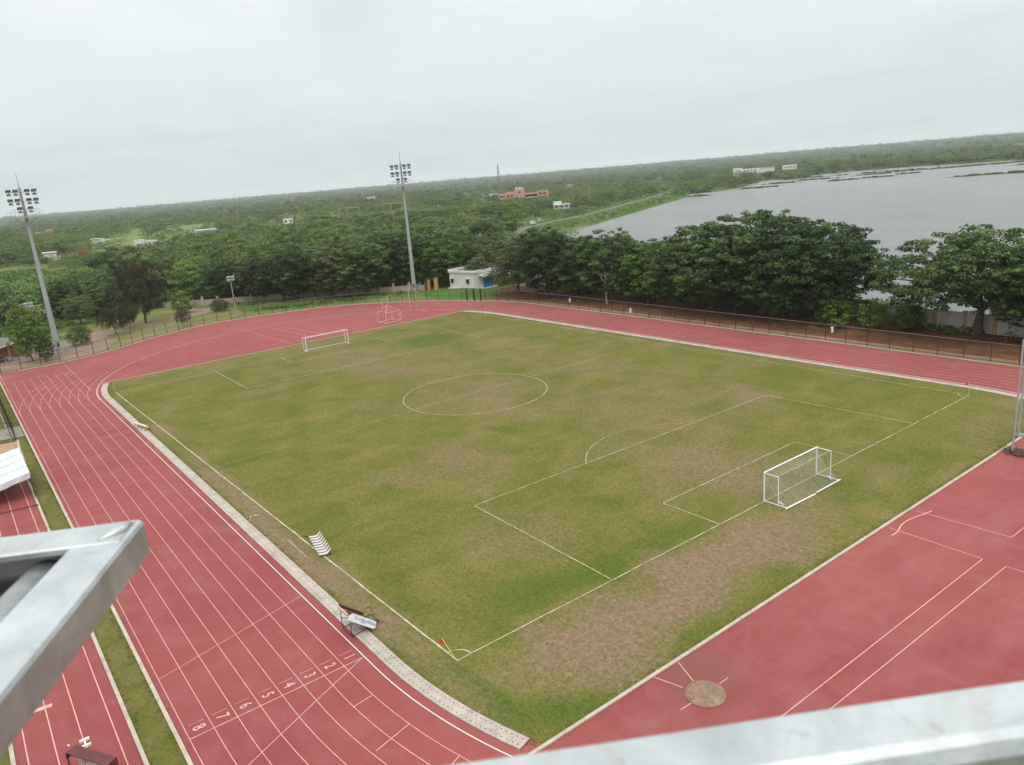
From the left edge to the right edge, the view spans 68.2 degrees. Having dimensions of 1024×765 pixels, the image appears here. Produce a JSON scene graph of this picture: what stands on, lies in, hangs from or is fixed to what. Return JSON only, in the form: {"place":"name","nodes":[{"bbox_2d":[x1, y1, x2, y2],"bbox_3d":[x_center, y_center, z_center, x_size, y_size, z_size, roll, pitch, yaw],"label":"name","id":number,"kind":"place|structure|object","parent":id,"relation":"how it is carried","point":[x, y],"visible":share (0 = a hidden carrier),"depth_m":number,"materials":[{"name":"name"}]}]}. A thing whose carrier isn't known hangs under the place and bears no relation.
{"place":"outdoors","nodes":[
{"label":"outdoors","id":0,"kind":"place"},
{"bbox_2d":[0,268,72,303],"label":"crop field","id":1,"kind":"structure","parent":0,"point":[14,284],"depth_m":310.37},
{"bbox_2d":[0,480,143,764],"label":"practice runway","id":2,"kind":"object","parent":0,"point":[95,723],"depth_m":41.09,"materials":[{"name":"red rubber"}]},
{"bbox_2d":[0,447,35,496],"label":"canopy tent","id":3,"kind":"object","parent":2,"relation":"on","point":[14,470],"visible":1,"depth_m":73.92,"materials":[{"name":"white fabric"}]},
{"bbox_2d":[65,745,117,764],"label":"table","id":4,"kind":"object","parent":2,"relation":"on","point":[82,754],"visible":1,"depth_m":35.55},
{"bbox_2d":[0,385,187,764],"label":"grass strip","id":5,"kind":"object","parent":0,"point":[140,700],"depth_m":44.56,"materials":[{"name":"plant"}]},
{"bbox_2d":[17,439,149,764],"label":"kerb","id":6,"kind":"structure","parent":5,"relation":"on","point":[126,715],"depth_m":42.83,"materials":[{"name":"concrete"}]},
{"bbox_2d":[0,382,193,764],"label":"kerb","id":7,"kind":"structure","parent":5,"relation":"on","point":[162,707],"depth_m":45.88,"materials":[{"name":"concrete"}]},
{"bbox_2d":[84,232,190,247],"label":"farm field","id":8,"kind":"structure","parent":0,"point":[130,241],"depth_m":641.32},
{"bbox_2d":[58,308,242,348],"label":"dry grass","id":9,"kind":"structure","parent":0,"point":[157,317],"depth_m":172.79,"materials":[{"name":"plant"}]},
{"bbox_2d":[92,301,134,334],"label":"casuarina tree","id":10,"kind":"object","parent":9,"relation":"on","point":[112,315],"visible":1,"depth_m":161.09,"materials":[{"name":"green plant"}]},
{"bbox_2d":[104,251,168,323],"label":"casuarina tree","id":11,"kind":"object","parent":9,"relation":"on","point":[149,291],"visible":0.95,"depth_m":171.87,"materials":[{"name":"green plant"}]},
{"bbox_2d":[170,291,197,311],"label":"bush","id":12,"kind":"object","parent":9,"relation":"on","point":[180,299],"visible":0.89,"depth_m":185.62,"materials":[{"name":"green plant"}]},
{"bbox_2d":[123,222,217,236],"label":"farm field","id":13,"kind":"structure","parent":0,"point":[186,227],"depth_m":807.92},
{"bbox_2d":[0,299,485,373],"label":"dirt path","id":14,"kind":"structure","parent":0,"point":[8,371],"depth_m":165.69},
{"bbox_2d":[0,301,1023,764],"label":"running track","id":15,"kind":"structure","parent":0,"point":[784,653],"depth_m":46.72,"materials":[{"name":"red rubber"}]},
{"bbox_2d":[101,383,529,749],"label":"drain cover","id":16,"kind":"object","parent":15,"relation":"on","point":[387,657],"visible":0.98,"depth_m":47.21,"materials":[{"name":"concrete"}]},
{"bbox_2d":[338,604,379,636],"bbox_3d":[-9.285,14.338,46.549,2.308,1.720,1.964,-16,19,-35],"label":"sign stand","id":17,"kind":"object","parent":15,"relation":"on","point":[361,620],"visible":1,"depth_m":46.07,"materials":[{"name":"paint"}]},
{"bbox_2d":[0,302,1023,764],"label":"track lines","id":18,"kind":"object","parent":15,"relation":"on","point":[44,706],"visible":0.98,"depth_m":45.25,"materials":[{"name":"paint"}]},
{"bbox_2d":[18,301,1023,370],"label":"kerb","id":19,"kind":"structure","parent":15,"relation":"on","point":[593,311],"depth_m":131.17,"materials":[{"name":"concrete"}]},
{"bbox_2d":[97,310,1023,756],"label":"kerb line","id":20,"kind":"object","parent":15,"relation":"on","point":[343,636],"visible":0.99,"depth_m":56.77,"materials":[{"name":"paint"}]},
{"bbox_2d":[685,680,725,706],"bbox_3d":[9.882,15.882,38.581,2.057,0.032,2.057,-16,19,-35],"label":"throwing circle","id":21,"kind":"object","parent":15,"relation":"on","point":[702,693],"visible":1,"depth_m":38.53,"materials":[{"name":"concrete"}]},
{"bbox_2d":[463,311,1023,398],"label":"kerb","id":22,"kind":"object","parent":15,"relation":"on","point":[914,378],"visible":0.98,"depth_m":99.60,"materials":[{"name":"concrete"}]},
{"bbox_2d":[528,436,1022,753],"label":"kerb","id":23,"kind":"structure","parent":15,"relation":"on","point":[624,693],"depth_m":44.34,"materials":[{"name":"concrete"}]},
{"bbox_2d":[1000,340,1023,456],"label":"throwing cage","id":24,"kind":"object","parent":15,"relation":"on","point":[1012,450],"visible":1,"depth_m":64.25,"materials":[{"name":"grey metal"}]},
{"bbox_2d":[0,520,1023,764],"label":"platform railing","id":25,"kind":"object","parent":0,"point":[60,590],"visible":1,"depth_m":0.42,"materials":[{"name":"metal"}]},
{"bbox_2d":[0,132,1023,373],"bbox_3d":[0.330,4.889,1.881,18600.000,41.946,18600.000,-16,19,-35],"label":"ground","id":26,"kind":"structure","parent":0,"point":[420,295],"depth_m":1554.79,"materials":[{"name":"plant"}]},
{"bbox_2d":[0,283,41,331],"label":"woodland tree","id":27,"kind":"object","parent":26,"relation":"on","point":[5,308],"visible":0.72,"depth_m":177.21,"materials":[{"name":"green plant"}]},
{"bbox_2d":[1,306,43,360],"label":"tree","id":28,"kind":"object","parent":26,"relation":"on","point":[25,344],"visible":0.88,"depth_m":138.66,"materials":[{"name":"green plant"}]},
{"bbox_2d":[31,330,54,360],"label":"tree","id":29,"kind":"object","parent":26,"relation":"on","point":[41,342],"visible":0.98,"depth_m":138.80,"materials":[{"name":"green plant"}]},
{"bbox_2d":[0,339,116,371],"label":"dirt yard","id":30,"kind":"structure","parent":26,"relation":"on","point":[15,365],"depth_m":145.21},
{"bbox_2d":[0,337,27,361],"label":"hut","id":31,"kind":"object","parent":30,"relation":"on","point":[6,351],"visible":0.41,"depth_m":145.64,"materials":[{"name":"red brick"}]},
{"bbox_2d":[5,173,70,352],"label":"floodlight mast","id":32,"kind":"object","parent":30,"relation":"on","point":[55,337],"visible":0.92,"depth_m":143.10,"materials":[{"name":"metal"}]},
{"bbox_2d":[33,279,86,315],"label":"tree","id":33,"kind":"object","parent":26,"relation":"on","point":[58,289],"visible":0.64,"depth_m":191.65,"materials":[{"name":"green plant"}]},
{"bbox_2d":[55,294,96,323],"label":"tree","id":34,"kind":"object","parent":26,"relation":"on","point":[78,304],"visible":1,"depth_m":180.62,"materials":[{"name":"green plant"}]},
{"bbox_2d":[58,266,96,290],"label":"woodland tree","id":35,"kind":"object","parent":26,"relation":"on","point":[67,275],"visible":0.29,"depth_m":238.97,"materials":[{"name":"green plant"}]},
{"bbox_2d":[0,303,163,337],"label":"undergrowth","id":36,"kind":"object","parent":26,"relation":"on","point":[43,321],"visible":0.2,"depth_m":186.51,"materials":[{"name":"green plant"}]},
{"bbox_2d":[69,330,114,345],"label":"dirt patch","id":37,"kind":"object","parent":26,"relation":"on","point":[98,335],"visible":0.43,"depth_m":164.03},
{"bbox_2d":[64,325,92,345],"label":"bush","id":38,"kind":"object","parent":37,"relation":"on","point":[75,339],"visible":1,"depth_m":152.97,"materials":[{"name":"green plant"}]},
{"bbox_2d":[81,283,123,315],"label":"tree","id":39,"kind":"object","parent":26,"relation":"on","point":[94,294],"visible":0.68,"depth_m":188.71,"materials":[{"name":"green plant"}]},
{"bbox_2d":[79,251,125,268],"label":"woodland tree","id":40,"kind":"object","parent":26,"relation":"on","point":[91,260],"visible":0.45,"depth_m":271.07,"materials":[{"name":"green plant"}]},
{"bbox_2d":[86,266,125,288],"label":"woodland tree","id":41,"kind":"object","parent":26,"relation":"on","point":[98,279],"visible":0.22,"depth_m":208.45,"materials":[{"name":"green plant"}]},
{"bbox_2d":[145,270,191,301],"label":"woodland tree","id":42,"kind":"object","parent":26,"relation":"on","point":[167,275],"visible":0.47,"depth_m":208.60,"materials":[{"name":"green plant"}]},
{"bbox_2d":[166,264,212,299],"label":"woodland tree","id":43,"kind":"object","parent":26,"relation":"on","point":[188,279],"visible":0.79,"depth_m":205.01,"materials":[{"name":"green plant"}]},
{"bbox_2d":[170,256,215,292],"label":"woodland tree","id":44,"kind":"object","parent":26,"relation":"on","point":[199,259],"visible":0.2,"depth_m":217.80,"materials":[{"name":"green plant"}]},
{"bbox_2d":[180,242,222,263],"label":"woodland tree","id":45,"kind":"object","parent":26,"relation":"on","point":[198,246],"visible":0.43,"depth_m":272.49,"materials":[{"name":"green plant"}]},
{"bbox_2d":[196,257,246,297],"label":"tree","id":46,"kind":"object","parent":26,"relation":"on","point":[223,271],"visible":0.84,"depth_m":198.43,"materials":[{"name":"green plant"}]},
{"bbox_2d":[21,281,426,318],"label":"boundary wall","id":47,"kind":"structure","parent":26,"relation":"on","point":[251,298],"depth_m":197.59,"materials":[{"name":"paint"}]},
{"bbox_2d":[210,232,243,246],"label":"woodland tree","id":48,"kind":"object","parent":26,"relation":"on","point":[226,236],"visible":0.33,"depth_m":328.71,"materials":[{"name":"green plant"}]},
{"bbox_2d":[233,250,276,296],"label":"tree","id":49,"kind":"object","parent":26,"relation":"on","point":[252,278],"visible":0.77,"depth_m":194.53,"materials":[{"name":"green plant"}]},
{"bbox_2d":[270,229,298,246],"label":"woodland tree","id":50,"kind":"object","parent":26,"relation":"on","point":[286,234],"visible":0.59,"depth_m":304.80,"materials":[{"name":"green plant"}]},
{"bbox_2d":[257,243,322,298],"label":"tree","id":51,"kind":"object","parent":26,"relation":"on","point":[292,257],"visible":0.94,"depth_m":190.70,"materials":[{"name":"green plant"}]},
{"bbox_2d":[223,289,417,311],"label":"undergrowth","id":52,"kind":"object","parent":26,"relation":"on","point":[323,302],"visible":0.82,"depth_m":186.65,"materials":[{"name":"green plant"}]},
{"bbox_2d":[302,238,353,296],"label":"tree","id":53,"kind":"object","parent":26,"relation":"on","point":[323,260],"visible":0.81,"depth_m":190.14,"materials":[{"name":"green plant"}]},
{"bbox_2d":[328,234,392,293],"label":"tree","id":54,"kind":"object","parent":26,"relation":"on","point":[375,256],"visible":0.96,"depth_m":189.38,"materials":[{"name":"green plant"}]},
{"bbox_2d":[354,231,406,286],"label":"tree","id":55,"kind":"object","parent":26,"relation":"on","point":[377,234],"visible":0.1,"depth_m":200.27,"materials":[{"name":"green plant"}]},
{"bbox_2d":[372,232,432,285],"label":"tree","id":56,"kind":"object","parent":26,"relation":"on","point":[402,259],"visible":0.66,"depth_m":197.00,"materials":[{"name":"green plant"}]},
{"bbox_2d":[390,155,421,292],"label":"floodlight mast","id":57,"kind":"object","parent":26,"relation":"on","point":[413,283],"visible":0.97,"depth_m":186.47,"materials":[{"name":"metal"}]},
{"bbox_2d":[411,223,443,239],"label":"woodland tree","id":58,"kind":"object","parent":26,"relation":"on","point":[426,227],"visible":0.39,"depth_m":286.78,"materials":[{"name":"green plant"}]},
{"bbox_2d":[413,237,466,285],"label":"tree","id":59,"kind":"object","parent":26,"relation":"on","point":[434,262],"visible":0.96,"depth_m":194.12,"materials":[{"name":"green plant"}]},
{"bbox_2d":[429,229,480,260],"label":"tree","id":60,"kind":"object","parent":26,"relation":"on","point":[449,233],"visible":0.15,"depth_m":212.84,"materials":[{"name":"green plant"}]},
{"bbox_2d":[435,234,475,278],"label":"tree","id":61,"kind":"object","parent":26,"relation":"on","point":[471,252],"visible":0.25,"depth_m":201.20,"materials":[{"name":"green plant"}]},
{"bbox_2d":[425,288,500,298],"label":"grass mound","id":62,"kind":"object","parent":26,"relation":"on","point":[455,293],"depth_m":179.69,"materials":[{"name":"plant"}]},
{"bbox_2d":[448,265,499,288],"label":"white house","id":63,"kind":"structure","parent":26,"relation":"on","point":[475,278],"depth_m":187.46,"materials":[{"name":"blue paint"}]},
{"bbox_2d":[456,255,510,274],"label":"woodland tree","id":64,"kind":"object","parent":26,"relation":"on","point":[468,267],"visible":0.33,"depth_m":190.81,"materials":[{"name":"green plant"}]},
{"bbox_2d":[468,220,503,238],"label":"woodland tree","id":65,"kind":"object","parent":26,"relation":"on","point":[488,225],"visible":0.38,"depth_m":274.04,"materials":[{"name":"green plant"}]},
{"bbox_2d":[468,228,506,275],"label":"tree","id":66,"kind":"object","parent":26,"relation":"on","point":[483,243],"visible":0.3,"depth_m":196.36,"materials":[{"name":"green plant"}]},
{"bbox_2d":[496,215,519,235],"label":"tree","id":67,"kind":"object","parent":26,"relation":"on","point":[506,226],"visible":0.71,"depth_m":320.98,"materials":[{"name":"green plant"}]},
{"bbox_2d":[0,145,1023,301],"bbox_3d":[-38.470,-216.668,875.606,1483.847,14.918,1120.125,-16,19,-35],"label":"woodland","id":68,"kind":"object","parent":26,"relation":"on","point":[608,191],"visible":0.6,"depth_m":603.46,"materials":[{"name":"green plant"}]},
{"bbox_2d":[0,132,1023,240],"bbox_3d":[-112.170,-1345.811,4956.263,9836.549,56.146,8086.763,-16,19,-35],"label":"distant woodland","id":69,"kind":"object","parent":26,"relation":"on","point":[278,207],"visible":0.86,"depth_m":1719.33,"materials":[{"name":"green plant"}]},
{"bbox_2d":[0,288,1023,373],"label":"track fence","id":70,"kind":"object","parent":26,"relation":"on","point":[735,321],"visible":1,"depth_m":136.04,"materials":[{"name":"metal"}]},
{"bbox_2d":[664,263,709,308],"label":"tree","id":71,"kind":"object","parent":26,"relation":"on","point":[683,300],"visible":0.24,"depth_m":137.69,"materials":[{"name":"green plant"}]},
{"bbox_2d":[485,286,1023,367],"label":"soil verge","id":72,"kind":"structure","parent":26,"relation":"on","point":[858,331],"depth_m":120.07,"materials":[{"name":"soil"}]},
{"bbox_2d":[471,232,548,293],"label":"tree","id":73,"kind":"object","parent":72,"relation":"on","point":[508,263],"visible":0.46,"depth_m":170.91,"materials":[{"name":"green plant"}]},
{"bbox_2d":[506,226,577,296],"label":"tree","id":74,"kind":"object","parent":72,"relation":"on","point":[536,248],"visible":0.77,"depth_m":162.40,"materials":[{"name":"green plant"}]},
{"bbox_2d":[548,235,613,297],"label":"tree","id":75,"kind":"object","parent":72,"relation":"on","point":[566,257],"visible":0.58,"depth_m":157.12,"materials":[{"name":"green plant"}]},
{"bbox_2d":[573,227,643,300],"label":"tree","id":76,"kind":"object","parent":72,"relation":"on","point":[607,248],"visible":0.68,"depth_m":150.72,"materials":[{"name":"green plant"}]},
{"bbox_2d":[611,242,673,303],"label":"tree","id":77,"kind":"object","parent":72,"relation":"on","point":[634,272],"visible":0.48,"depth_m":145.34,"materials":[{"name":"green plant"}]},
{"bbox_2d":[629,239,709,306],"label":"tree","id":78,"kind":"object","parent":72,"relation":"on","point":[652,271],"visible":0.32,"depth_m":140.32,"materials":[{"name":"green plant"}]},
{"bbox_2d":[650,220,778,308],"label":"rain tree","id":79,"kind":"object","parent":72,"relation":"on","point":[679,278],"visible":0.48,"depth_m":132.55,"materials":[{"name":"green plant"}]},
{"bbox_2d":[711,253,759,313],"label":"tree","id":80,"kind":"object","parent":72,"relation":"on","point":[726,300],"visible":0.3,"depth_m":130.18,"materials":[{"name":"green plant"}]},
{"bbox_2d":[685,209,848,313],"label":"rain tree","id":81,"kind":"object","parent":72,"relation":"on","point":[739,245],"visible":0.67,"depth_m":123.20,"materials":[{"name":"green plant"}]},
{"bbox_2d":[755,261,811,318],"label":"tree","id":82,"kind":"object","parent":72,"relation":"on","point":[774,306],"visible":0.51,"depth_m":121.43,"materials":[{"name":"green plant"}]},
{"bbox_2d":[550,287,1016,341],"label":"undergrowth","id":83,"kind":"object","parent":72,"relation":"on","point":[952,329],"visible":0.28,"depth_m":110.65,"materials":[{"name":"green plant"}]},
{"bbox_2d":[738,219,899,318],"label":"rain tree","id":84,"kind":"object","parent":72,"relation":"on","point":[851,259],"visible":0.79,"depth_m":115.65,"materials":[{"name":"green plant"}]},
{"bbox_2d":[815,299,854,327],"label":"bush","id":85,"kind":"object","parent":72,"relation":"on","point":[835,320],"visible":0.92,"depth_m":115.08,"materials":[{"name":"green plant"}]},
{"bbox_2d":[856,297,894,327],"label":"bush","id":86,"kind":"object","parent":72,"relation":"on","point":[882,310],"visible":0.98,"depth_m":112.23,"materials":[{"name":"green plant"}]},
{"bbox_2d":[893,300,927,329],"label":"bush","id":87,"kind":"object","parent":72,"relation":"on","point":[915,313],"visible":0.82,"depth_m":109.22,"materials":[{"name":"green plant"}]},
{"bbox_2d":[866,223,1023,334],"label":"rain tree","id":88,"kind":"object","parent":72,"relation":"on","point":[941,274],"visible":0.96,"depth_m":99.45,"materials":[{"name":"green plant"}]},
{"bbox_2d":[960,238,1023,321],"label":"rain tree","id":89,"kind":"object","parent":72,"relation":"on","point":[1015,247],"visible":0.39,"depth_m":96.44,"materials":[{"name":"green plant"}]},
{"bbox_2d":[514,275,1023,337],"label":"boundary wall","id":90,"kind":"structure","parent":26,"relation":"on","point":[992,325],"depth_m":108.00,"materials":[{"name":"paint"}]},
{"bbox_2d":[630,162,938,197],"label":"shore bushes","id":91,"kind":"object","parent":26,"relation":"on","point":[751,182],"visible":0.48,"depth_m":818.90,"materials":[{"name":"green plant"}]},
{"bbox_2d":[808,263,862,317],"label":"tree","id":92,"kind":"object","parent":26,"relation":"on","point":[819,304],"visible":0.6,"depth_m":115.50,"materials":[{"name":"green plant"}]},
{"bbox_2d":[0,0,1023,217],"label":"sky","id":93,"kind":"structure","parent":0,"point":[105,104],"materials":[{"name":"white"}]},
{"bbox_2d":[498,187,548,199],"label":"pink building","id":94,"kind":"structure","parent":0,"point":[519,192],"depth_m":684.29,"materials":[{"name":"paint"}]},
{"bbox_2d":[108,312,1023,742],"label":"infield grass","id":95,"kind":"structure","parent":0,"point":[390,512],"depth_m":67.65,"materials":[{"name":"plant"}]},
{"bbox_2d":[304,531,330,555],"bbox_3d":[-14.994,12.298,58.097,1.192,0.520,4.367,-12,17,-25],"label":"stack","id":96,"kind":"object","parent":95,"relation":"on","point":[314,542],"visible":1,"depth_m":57.81,"materials":[{"name":"paint"}]},
{"bbox_2d":[0,311,1023,764],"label":"grass tufts","id":97,"kind":"object","parent":95,"relation":"on","point":[390,643],"visible":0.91,"depth_m":46.42,"materials":[{"name":"plant"}]},
{"bbox_2d":[116,315,968,660],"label":"pitch lines","id":98,"kind":"object","parent":95,"relation":"on","point":[516,489],"visible":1,"depth_m":64.01,"materials":[{"name":"paint"}]},
{"bbox_2d":[763,446,840,509],"bbox_3d":[23.268,7.517,60.358,7.672,2.499,2.271,-16,19,-35],"label":"football goal","id":99,"kind":"object","parent":95,"relation":"on","point":[816,469],"visible":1,"depth_m":60.39,"materials":[{"name":"white paint"}]},
{"bbox_2d":[508,187,674,237],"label":"road","id":100,"kind":"structure","parent":0,"point":[522,229],"depth_m":427.28,"materials":[{"name":"asphalt"}]},
{"bbox_2d":[517,186,696,237],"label":"embankment","id":101,"kind":"structure","parent":0,"point":[578,224],"depth_m":421.82,"materials":[{"name":"green plant"}]},
{"bbox_2d":[504,187,697,235],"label":"bank scrub","id":102,"kind":"object","parent":101,"relation":"on","point":[623,210],"visible":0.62,"depth_m":452.66,"materials":[{"name":"green plant"}]},
{"bbox_2d":[472,298,1023,365],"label":"dirt path","id":103,"kind":"structure","parent":0,"point":[956,355],"depth_m":112.97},
{"bbox_2d":[617,167,902,197],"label":"meadow","id":104,"kind":"structure","parent":0,"point":[772,178],"depth_m":889.70,"materials":[{"name":"green plant"}]},
{"bbox_2d":[733,164,796,175],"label":"white building","id":105,"kind":"structure","parent":0,"point":[764,169],"depth_m":1132.95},
{"bbox_2d":[509,160,1023,313],"bbox_3d":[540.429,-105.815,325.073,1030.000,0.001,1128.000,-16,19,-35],"label":"lake","id":106,"kind":"structure","parent":0,"point":[894,211],"depth_m":368.20,"materials":[{"name":"liquid"}]},
{"bbox_2d":[687,161,1023,196],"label":"reeds","id":107,"kind":"object","parent":106,"relation":"in","point":[1019,171],"visible":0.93,"depth_m":703.94,"materials":[{"name":"green plant"}]},
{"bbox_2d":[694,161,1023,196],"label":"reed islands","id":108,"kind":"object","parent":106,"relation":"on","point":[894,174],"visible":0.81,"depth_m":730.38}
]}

